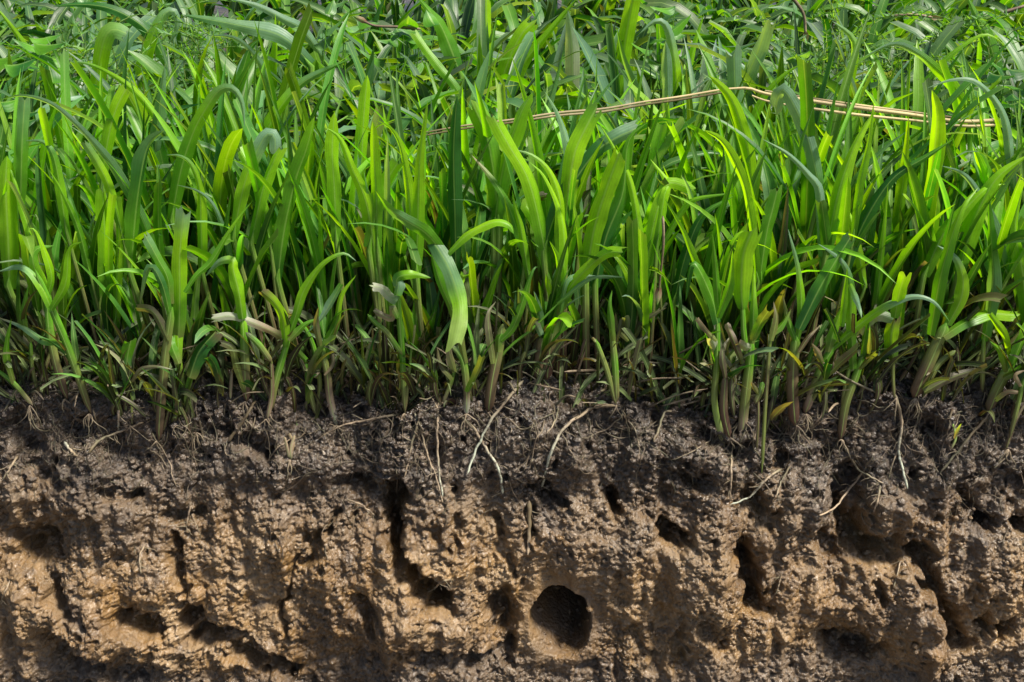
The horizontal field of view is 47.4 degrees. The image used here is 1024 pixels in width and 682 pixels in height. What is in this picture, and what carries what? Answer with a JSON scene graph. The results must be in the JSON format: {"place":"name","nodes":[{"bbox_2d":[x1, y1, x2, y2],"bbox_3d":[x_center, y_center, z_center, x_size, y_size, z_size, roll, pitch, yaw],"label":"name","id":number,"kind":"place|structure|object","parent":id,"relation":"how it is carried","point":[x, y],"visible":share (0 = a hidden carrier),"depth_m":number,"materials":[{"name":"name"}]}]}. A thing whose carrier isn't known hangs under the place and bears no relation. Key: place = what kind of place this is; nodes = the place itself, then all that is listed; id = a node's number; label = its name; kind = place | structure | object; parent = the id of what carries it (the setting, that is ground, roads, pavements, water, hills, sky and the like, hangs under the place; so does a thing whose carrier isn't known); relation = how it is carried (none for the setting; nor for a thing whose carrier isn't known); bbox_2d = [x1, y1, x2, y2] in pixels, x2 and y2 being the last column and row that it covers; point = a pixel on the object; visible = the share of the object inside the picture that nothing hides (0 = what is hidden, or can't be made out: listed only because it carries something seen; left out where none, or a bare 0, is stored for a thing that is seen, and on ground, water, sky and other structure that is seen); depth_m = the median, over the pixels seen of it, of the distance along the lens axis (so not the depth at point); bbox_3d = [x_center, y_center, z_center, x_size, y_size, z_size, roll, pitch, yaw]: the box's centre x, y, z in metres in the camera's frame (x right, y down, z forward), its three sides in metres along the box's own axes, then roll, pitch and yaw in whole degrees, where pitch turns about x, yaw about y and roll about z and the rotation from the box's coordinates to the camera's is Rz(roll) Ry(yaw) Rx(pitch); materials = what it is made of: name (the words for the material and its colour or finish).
{"place":"outdoors","nodes":[
{"label":"outdoors","id":0,"kind":"place"},
{"bbox_2d":[0,0,1023,681],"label":"soil bank","id":1,"kind":"structure","parent":0,"point":[74,606],"depth_m":1.54,"materials":[{"name":"brown soil"}]},
{"bbox_2d":[0,156,45,360],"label":"grass shoot","id":2,"kind":"object","parent":1,"relation":"on","point":[9,243],"depth_m":1.47,"materials":[{"name":"green plant"}]},
{"bbox_2d":[0,59,59,133],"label":"broadleaf weed","id":3,"kind":"object","parent":1,"relation":"on","point":[12,71],"visible":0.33,"depth_m":1.66,"materials":[{"name":"green plant"}]},
{"bbox_2d":[0,34,64,121],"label":"broadleaf weed","id":4,"kind":"object","parent":1,"relation":"on","point":[39,46],"visible":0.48,"depth_m":1.81,"materials":[{"name":"green plant"}]},
{"bbox_2d":[16,93,57,311],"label":"grass shoot","id":5,"kind":"object","parent":1,"relation":"on","point":[22,143],"depth_m":1.43,"materials":[{"name":"green plant"}]},
{"bbox_2d":[29,228,70,411],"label":"grass shoot","id":6,"kind":"object","parent":1,"relation":"on","point":[34,265],"depth_m":1.44,"materials":[{"name":"green plant"}]},
{"bbox_2d":[0,242,107,434],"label":"grass shoot","id":7,"kind":"object","parent":1,"relation":"on","point":[40,286],"depth_m":1.44,"materials":[{"name":"green plant"}]},
{"bbox_2d":[26,139,100,352],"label":"grass shoot","id":8,"kind":"object","parent":1,"relation":"on","point":[62,207],"depth_m":1.46,"materials":[{"name":"green plant"}]},
{"bbox_2d":[50,171,99,315],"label":"grass shoot","id":9,"kind":"object","parent":1,"relation":"on","point":[80,236],"depth_m":1.47,"materials":[{"name":"green plant"}]},
{"bbox_2d":[0,94,172,335],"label":"grass shoot","id":10,"kind":"object","parent":1,"relation":"on","point":[107,158],"depth_m":1.44,"materials":[{"name":"green plant"}]},
{"bbox_2d":[80,141,136,303],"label":"grass shoot","id":11,"kind":"object","parent":1,"relation":"on","point":[100,167],"depth_m":1.43,"materials":[{"name":"green plant"}]},
{"bbox_2d":[95,188,123,344],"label":"grass shoot","id":12,"kind":"object","parent":1,"relation":"on","point":[100,197],"depth_m":1.48,"materials":[{"name":"green plant"}]},
{"bbox_2d":[86,22,133,119],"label":"grass shoot","id":13,"kind":"object","parent":1,"relation":"on","point":[108,33],"depth_m":1.77,"materials":[{"name":"green plant"}]},
{"bbox_2d":[0,2,221,102],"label":"feathery weed","id":14,"kind":"object","parent":1,"relation":"on","point":[81,54],"visible":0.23,"depth_m":1.93,"materials":[{"name":"green plant"}]},
{"bbox_2d":[52,2,177,82],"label":"grass shoot","id":15,"kind":"object","parent":1,"relation":"on","point":[137,22],"depth_m":1.97,"materials":[{"name":"green plant"}]},
{"bbox_2d":[97,84,150,341],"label":"grass shoot","id":16,"kind":"object","parent":1,"relation":"on","point":[118,102],"depth_m":1.46,"materials":[{"name":"green plant"}]},
{"bbox_2d":[124,130,163,350],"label":"grass shoot","id":17,"kind":"object","parent":1,"relation":"on","point":[133,205],"depth_m":1.45,"materials":[{"name":"green plant"}]},
{"bbox_2d":[133,7,179,93],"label":"grass shoot","id":18,"kind":"object","parent":1,"relation":"on","point":[166,13],"depth_m":1.92,"materials":[{"name":"green plant"}]},
{"bbox_2d":[170,154,228,372],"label":"grass shoot","id":19,"kind":"object","parent":1,"relation":"on","point":[201,215],"depth_m":1.46,"materials":[{"name":"green plant"}]},
{"bbox_2d":[129,0,270,91],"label":"feathery weed","id":20,"kind":"object","parent":1,"relation":"on","point":[194,50],"visible":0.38,"depth_m":2.00,"materials":[{"name":"green plant"}]},
{"bbox_2d":[167,83,244,310],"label":"grass shoot","id":21,"kind":"object","parent":1,"relation":"on","point":[187,148],"depth_m":1.47,"materials":[{"name":"green plant"}]},
{"bbox_2d":[205,256,249,417],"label":"grass shoot","id":22,"kind":"object","parent":1,"relation":"on","point":[236,282],"depth_m":1.47,"materials":[{"name":"green plant"}]},
{"bbox_2d":[181,14,314,114],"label":"grass shoot","id":23,"kind":"object","parent":1,"relation":"on","point":[269,31],"depth_m":1.88,"materials":[{"name":"green plant"}]},
{"bbox_2d":[230,128,281,361],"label":"grass shoot","id":24,"kind":"object","parent":1,"relation":"on","point":[266,136],"depth_m":1.44,"materials":[{"name":"green plant"}]},
{"bbox_2d":[248,148,286,367],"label":"grass shoot","id":25,"kind":"object","parent":1,"relation":"on","point":[262,195],"depth_m":1.46,"materials":[{"name":"green plant"}]},
{"bbox_2d":[234,0,328,66],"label":"grass shoot","id":26,"kind":"object","parent":1,"relation":"on","point":[310,40],"depth_m":2.03,"materials":[{"name":"green plant"}]},
{"bbox_2d":[212,261,354,421],"bbox_3d":[-0.286,0.013,1.487,0.183,0.261,0.034,0,26,0],"label":"grass shoot","id":27,"kind":"object","parent":1,"relation":"on","point":[274,332],"depth_m":1.47,"materials":[{"name":"green plant"}]},
{"bbox_2d":[273,116,314,369],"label":"grass shoot","id":28,"kind":"object","parent":1,"relation":"on","point":[288,200],"depth_m":1.45,"materials":[{"name":"green plant"}]},
{"bbox_2d":[257,59,349,291],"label":"grass shoot","id":29,"kind":"object","parent":1,"relation":"on","point":[284,99],"depth_m":1.62,"materials":[{"name":"green plant"}]},
{"bbox_2d":[258,252,355,438],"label":"grass shoot","id":30,"kind":"object","parent":1,"relation":"on","point":[269,296],"depth_m":1.45,"materials":[{"name":"green plant"}]},
{"bbox_2d":[277,0,358,81],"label":"broadleaf weed","id":31,"kind":"object","parent":1,"relation":"on","point":[330,9],"visible":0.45,"depth_m":2.00,"materials":[{"name":"green plant"}]},
{"bbox_2d":[313,307,343,431],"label":"grass shoot","id":32,"kind":"object","parent":1,"relation":"on","point":[327,381],"depth_m":1.50,"materials":[{"name":"green plant"}]},
{"bbox_2d":[325,112,353,383],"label":"grass shoot","id":33,"kind":"object","parent":1,"relation":"on","point":[332,169],"depth_m":1.44,"materials":[{"name":"green plant"}]},
{"bbox_2d":[327,128,382,357],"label":"grass shoot","id":34,"kind":"object","parent":1,"relation":"on","point":[365,202],"depth_m":1.45,"materials":[{"name":"green plant"}]},
{"bbox_2d":[355,75,372,328],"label":"grass shoot","id":35,"kind":"object","parent":1,"relation":"on","point":[363,109],"depth_m":1.53,"materials":[{"name":"green plant"}]},
{"bbox_2d":[363,122,402,392],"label":"grass shoot","id":36,"kind":"object","parent":1,"relation":"on","point":[377,180],"depth_m":1.45,"materials":[{"name":"green plant"}]},
{"bbox_2d":[357,10,438,109],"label":"broadleaf weed","id":37,"kind":"object","parent":1,"relation":"on","point":[430,20],"visible":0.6,"depth_m":1.93,"materials":[{"name":"green plant"}]},
{"bbox_2d":[367,270,430,431],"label":"grass shoot","id":38,"kind":"object","parent":1,"relation":"on","point":[386,293],"depth_m":1.45,"materials":[{"name":"green plant"}]},
{"bbox_2d":[379,121,421,386],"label":"grass shoot","id":39,"kind":"object","parent":1,"relation":"on","point":[408,182],"depth_m":1.44,"materials":[{"name":"green plant"}]},
{"bbox_2d":[412,101,427,365],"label":"grass shoot","id":40,"kind":"object","parent":1,"relation":"on","point":[418,209],"depth_m":1.45,"materials":[{"name":"green plant"}]},
{"bbox_2d":[419,0,464,86],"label":"grass shoot","id":41,"kind":"object","parent":1,"relation":"on","point":[448,45],"depth_m":2.06,"materials":[{"name":"green plant"}]},
{"bbox_2d":[376,192,513,433],"bbox_3d":[-0.076,-0.027,1.409,0.156,0.341,0.085,0,26,0],"label":"grass shoot","id":42,"kind":"object","parent":1,"relation":"on","point":[450,283],"depth_m":1.39,"materials":[{"name":"green plant"}]},
{"bbox_2d":[448,96,462,371],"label":"grass shoot","id":43,"kind":"object","parent":1,"relation":"on","point":[455,209],"depth_m":1.46,"materials":[{"name":"green plant"}]},
{"bbox_2d":[0,326,994,432],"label":"dead stalks","id":44,"kind":"object","parent":1,"relation":"on","point":[504,384],"visible":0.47,"depth_m":1.52,"materials":[{"name":"brown plant"}]},
{"bbox_2d":[466,93,532,343],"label":"grass shoot","id":45,"kind":"object","parent":1,"relation":"on","point":[495,164],"depth_m":1.47,"materials":[{"name":"green plant"}]},
{"bbox_2d":[484,267,536,419],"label":"grass shoot","id":46,"kind":"object","parent":1,"relation":"on","point":[495,349],"depth_m":1.47,"materials":[{"name":"green plant"}]},
{"bbox_2d":[6,258,1016,400],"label":"grass stalks","id":47,"kind":"object","parent":1,"relation":"on","point":[41,323],"depth_m":1.59,"materials":[{"name":"green plant"}]},
{"bbox_2d":[0,0,1023,385],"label":"grass","id":48,"kind":"structure","parent":1,"relation":"on","point":[896,230],"depth_m":1.57,"materials":[{"name":"green plant"}]},
{"bbox_2d":[426,87,995,135],"bbox_3d":[0.280,-0.301,1.534,0.795,0.065,0.010,-3,26,-7],"label":"dry stalk","id":49,"kind":"object","parent":48,"relation":"on","point":[878,109],"visible":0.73,"depth_m":1.53,"materials":[{"name":"brown plant"}]},
{"bbox_2d":[0,275,1023,424],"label":"withered leaves","id":50,"kind":"object","parent":1,"relation":"on","point":[572,360],"visible":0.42,"depth_m":1.52,"materials":[{"name":"brown plant"}]},
{"bbox_2d":[758,185,781,306],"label":"grass shoot","id":51,"kind":"object","parent":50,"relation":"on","point":[770,211],"depth_m":1.48,"materials":[{"name":"green plant"}]},
{"bbox_2d":[764,140,824,359],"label":"grass shoot","id":52,"kind":"object","parent":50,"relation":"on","point":[816,184],"depth_m":1.44,"materials":[{"name":"green plant"}]},
{"bbox_2d":[805,110,874,363],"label":"grass shoot","id":53,"kind":"object","parent":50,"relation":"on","point":[846,169],"depth_m":1.45,"materials":[{"name":"green plant"}]},
{"bbox_2d":[908,184,1003,358],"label":"grass shoot","id":54,"kind":"object","parent":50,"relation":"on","point":[935,251],"depth_m":1.48,"materials":[{"name":"green plant"}]},
{"bbox_2d":[1010,189,1023,343],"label":"grass shoot","id":55,"kind":"object","parent":50,"relation":"on","point":[1018,272],"depth_m":1.48,"materials":[{"name":"green plant"}]},
{"bbox_2d":[0,312,1023,434],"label":"stubble","id":56,"kind":"object","parent":1,"relation":"on","point":[126,400],"visible":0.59,"depth_m":1.51,"materials":[{"name":"plant"}]},
{"bbox_2d":[0,262,1023,420],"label":"short grass","id":57,"kind":"structure","parent":1,"relation":"on","point":[106,377],"depth_m":1.49,"materials":[{"name":"green plant"}]},
{"bbox_2d":[0,278,1023,414],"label":"limp leaves","id":58,"kind":"object","parent":1,"relation":"on","point":[825,369],"visible":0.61,"depth_m":1.49,"materials":[{"name":"green plant"}]},
{"bbox_2d":[0,390,1023,678],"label":"soil crumbs","id":59,"kind":"object","parent":1,"relation":"on","point":[696,462],"visible":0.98,"depth_m":1.53,"materials":[{"name":"brown soil"}]},
{"bbox_2d":[136,264,174,450],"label":"grass shoot","id":60,"kind":"object","parent":59,"relation":"on","point":[166,329],"depth_m":1.45,"materials":[{"name":"green plant"}]},
{"bbox_2d":[142,203,250,450],"bbox_3d":[-0.380,-0.009,1.467,0.136,0.343,0.046,0,26,0],"label":"grass shoot","id":61,"kind":"object","parent":59,"relation":"on","point":[178,286],"depth_m":1.43,"materials":[{"name":"green plant"}]},
{"bbox_2d":[905,188,1019,419],"bbox_3d":[0.582,-0.040,1.468,0.146,0.310,0.036,-4,26,-8],"label":"grass shoot","id":62,"kind":"object","parent":59,"relation":"on","point":[930,362],"depth_m":1.47,"materials":[{"name":"green plant"}]},
{"bbox_2d":[0,383,1023,589],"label":"fine roots","id":63,"kind":"object","parent":1,"relation":"on","point":[552,413],"visible":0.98,"depth_m":1.52,"materials":[{"name":"brown plant"}]},
{"bbox_2d":[486,115,552,301],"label":"grass shoot","id":64,"kind":"object","parent":1,"relation":"on","point":[504,139],"depth_m":1.43,"materials":[{"name":"green plant"}]},
{"bbox_2d":[485,0,575,115],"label":"grass shoot","id":65,"kind":"object","parent":1,"relation":"on","point":[524,28],"depth_m":2.08,"materials":[{"name":"green plant"}]},
{"bbox_2d":[519,150,564,377],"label":"grass shoot","id":66,"kind":"object","parent":1,"relation":"on","point":[555,186],"depth_m":1.44,"materials":[{"name":"green plant"}]},
{"bbox_2d":[565,11,579,113],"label":"grass shoot","id":67,"kind":"object","parent":1,"relation":"on","point":[572,64],"depth_m":1.94,"materials":[{"name":"green plant"}]},
{"bbox_2d":[526,164,627,388],"bbox_3d":[0.080,-0.063,1.461,0.129,0.326,0.044,0,26,0],"label":"grass shoot","id":68,"kind":"object","parent":1,"relation":"on","point":[585,270],"depth_m":1.45,"materials":[{"name":"green plant"}]},
{"bbox_2d":[560,97,601,356],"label":"grass shoot","id":69,"kind":"object","parent":1,"relation":"on","point":[578,141],"depth_m":1.43,"materials":[{"name":"green plant"}]},
{"bbox_2d":[541,120,637,377],"bbox_3d":[0.095,-0.111,1.493,0.126,0.341,0.010,-7,27,-14],"label":"grass shoot","id":70,"kind":"object","parent":1,"relation":"on","point":[619,134],"depth_m":1.44,"materials":[{"name":"green plant"}]},
{"bbox_2d":[580,148,624,379],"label":"grass shoot","id":71,"kind":"object","parent":1,"relation":"on","point":[609,183],"depth_m":1.46,"materials":[{"name":"green plant"}]},
{"bbox_2d":[591,291,622,418],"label":"grass shoot","id":72,"kind":"object","parent":1,"relation":"on","point":[613,383],"depth_m":1.47,"materials":[{"name":"green plant"}]},
{"bbox_2d":[590,123,646,369],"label":"grass shoot","id":73,"kind":"object","parent":1,"relation":"on","point":[617,207],"depth_m":1.47,"materials":[{"name":"green plant"}]},
{"bbox_2d":[616,0,640,94],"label":"grass shoot","id":74,"kind":"object","parent":1,"relation":"on","point":[627,29],"depth_m":2.06,"materials":[{"name":"green plant"}]},
{"bbox_2d":[648,160,670,361],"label":"grass shoot","id":75,"kind":"object","parent":1,"relation":"on","point":[661,205],"depth_m":1.47,"materials":[{"name":"green plant"}]},
{"bbox_2d":[640,18,681,124],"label":"grass shoot","id":76,"kind":"object","parent":1,"relation":"on","point":[671,44],"depth_m":1.84,"materials":[{"name":"green plant"}]},
{"bbox_2d":[631,6,694,109],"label":"broadleaf weed","id":77,"kind":"object","parent":1,"relation":"on","point":[678,28],"visible":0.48,"depth_m":1.95,"materials":[{"name":"green plant"}]},
{"bbox_2d":[639,177,695,384],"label":"grass shoot","id":78,"kind":"object","parent":1,"relation":"on","point":[677,183],"depth_m":1.46,"materials":[{"name":"green plant"}]},
{"bbox_2d":[665,200,734,452],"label":"grass shoot","id":79,"kind":"object","parent":1,"relation":"on","point":[717,305],"depth_m":1.42,"materials":[{"name":"green plant"}]},
{"bbox_2d":[669,196,732,394],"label":"grass shoot","id":80,"kind":"object","parent":1,"relation":"on","point":[683,262],"depth_m":1.50,"materials":[{"name":"green plant"}]},
{"bbox_2d":[704,130,760,367],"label":"grass shoot","id":81,"kind":"object","parent":1,"relation":"on","point":[733,156],"depth_m":1.44,"materials":[{"name":"green plant"}]},
{"bbox_2d":[710,76,755,180],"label":"grass shoot","id":82,"kind":"object","parent":1,"relation":"on","point":[738,117],"depth_m":1.52,"materials":[{"name":"green plant"}]},
{"bbox_2d":[719,338,746,449],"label":"grass shoot","id":83,"kind":"object","parent":1,"relation":"on","point":[723,407],"depth_m":1.49,"materials":[{"name":"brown plant"}]},
{"bbox_2d":[726,44,744,113],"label":"grass shoot","id":84,"kind":"object","parent":1,"relation":"on","point":[734,67],"depth_m":1.64,"materials":[{"name":"green plant"}]},
{"bbox_2d":[725,223,773,455],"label":"grass shoot","id":85,"kind":"object","parent":1,"relation":"on","point":[746,244],"depth_m":1.45,"materials":[{"name":"green plant"}]},
{"bbox_2d":[742,20,776,107],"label":"grass shoot","id":86,"kind":"object","parent":1,"relation":"on","point":[760,48],"depth_m":1.81,"materials":[{"name":"green plant"}]},
{"bbox_2d":[761,304,790,472],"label":"grass shoot","id":87,"kind":"object","parent":1,"relation":"on","point":[775,328],"depth_m":1.45,"materials":[{"name":"green plant"}]},
{"bbox_2d":[769,83,824,355],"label":"grass shoot","id":88,"kind":"object","parent":1,"relation":"on","point":[783,93],"depth_m":1.47,"materials":[{"name":"green plant"}]},
{"bbox_2d":[783,230,856,443],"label":"grass shoot","id":89,"kind":"object","parent":1,"relation":"on","point":[807,306],"depth_m":1.44,"materials":[{"name":"green plant"}]},
{"bbox_2d":[708,0,962,112],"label":"feathery weed","id":90,"kind":"object","parent":1,"relation":"on","point":[821,59],"visible":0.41,"depth_m":1.99,"materials":[{"name":"green plant"}]},
{"bbox_2d":[819,244,877,458],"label":"grass shoot","id":91,"kind":"object","parent":1,"relation":"on","point":[850,302],"depth_m":1.47,"materials":[{"name":"green plant"}]},
{"bbox_2d":[834,103,873,317],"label":"grass shoot","id":92,"kind":"object","parent":1,"relation":"on","point":[859,193],"depth_m":1.45,"materials":[{"name":"green plant"}]},
{"bbox_2d":[794,294,949,436],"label":"grass shoot","id":93,"kind":"object","parent":1,"relation":"on","point":[831,345],"depth_m":1.47,"materials":[{"name":"green plant"}]},
{"bbox_2d":[856,271,911,420],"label":"grass shoot","id":94,"kind":"object","parent":1,"relation":"on","point":[891,332],"depth_m":1.46,"materials":[{"name":"green plant"}]},
{"bbox_2d":[832,140,951,362],"bbox_3d":[0.480,-0.106,1.484,0.115,0.312,0.010,0,26,0],"label":"grass shoot","id":95,"kind":"object","parent":1,"relation":"on","point":[870,209],"depth_m":1.45,"materials":[{"name":"green plant"}]},
{"bbox_2d":[889,394,909,488],"bbox_3d":[0.507,0.132,1.522,0.022,0.124,0.042,-12,28,-23],"label":"root","id":96,"kind":"object","parent":1,"relation":"on","point":[898,452],"visible":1,"depth_m":1.53,"materials":[{"name":"beige plant"}]},
{"bbox_2d":[866,41,978,140],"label":"grass shoot","id":97,"kind":"object","parent":1,"relation":"on","point":[933,66],"depth_m":1.68,"materials":[{"name":"green plant"}]},
{"bbox_2d":[903,90,945,333],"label":"grass shoot","id":98,"kind":"object","parent":1,"relation":"on","point":[938,133],"depth_m":1.47,"materials":[{"name":"green plant"}]},
{"bbox_2d":[836,1,1023,101],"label":"feathery weed","id":99,"kind":"object","parent":1,"relation":"on","point":[970,18],"visible":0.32,"depth_m":1.98,"materials":[{"name":"green plant"}]},
{"bbox_2d":[928,77,1016,330],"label":"grass shoot","id":100,"kind":"object","parent":1,"relation":"on","point":[1008,141],"depth_m":1.51,"materials":[{"name":"green plant"}]},
{"bbox_2d":[944,157,1023,312],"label":"grass shoot","id":101,"kind":"object","parent":1,"relation":"on","point":[992,182],"depth_m":1.46,"materials":[{"name":"green plant"}]},
{"bbox_2d":[980,197,1001,405],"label":"grass shoot","id":102,"kind":"object","parent":1,"relation":"on","point":[994,279],"depth_m":1.46,"materials":[{"name":"green plant"}]},
{"bbox_2d":[967,62,1023,149],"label":"broadleaf weed","id":103,"kind":"object","parent":1,"relation":"on","point":[1017,75],"visible":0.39,"depth_m":1.76,"materials":[{"name":"green plant"}]},
{"bbox_2d":[984,323,1023,433],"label":"grass shoot","id":104,"kind":"object","parent":1,"relation":"on","point":[1005,374],"depth_m":1.50,"materials":[{"name":"green plant"}]},
{"bbox_2d":[995,370,1023,470],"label":"grass shoot","id":105,"kind":"object","parent":1,"relation":"on","point":[1016,413],"depth_m":1.49,"materials":[{"name":"green plant"}]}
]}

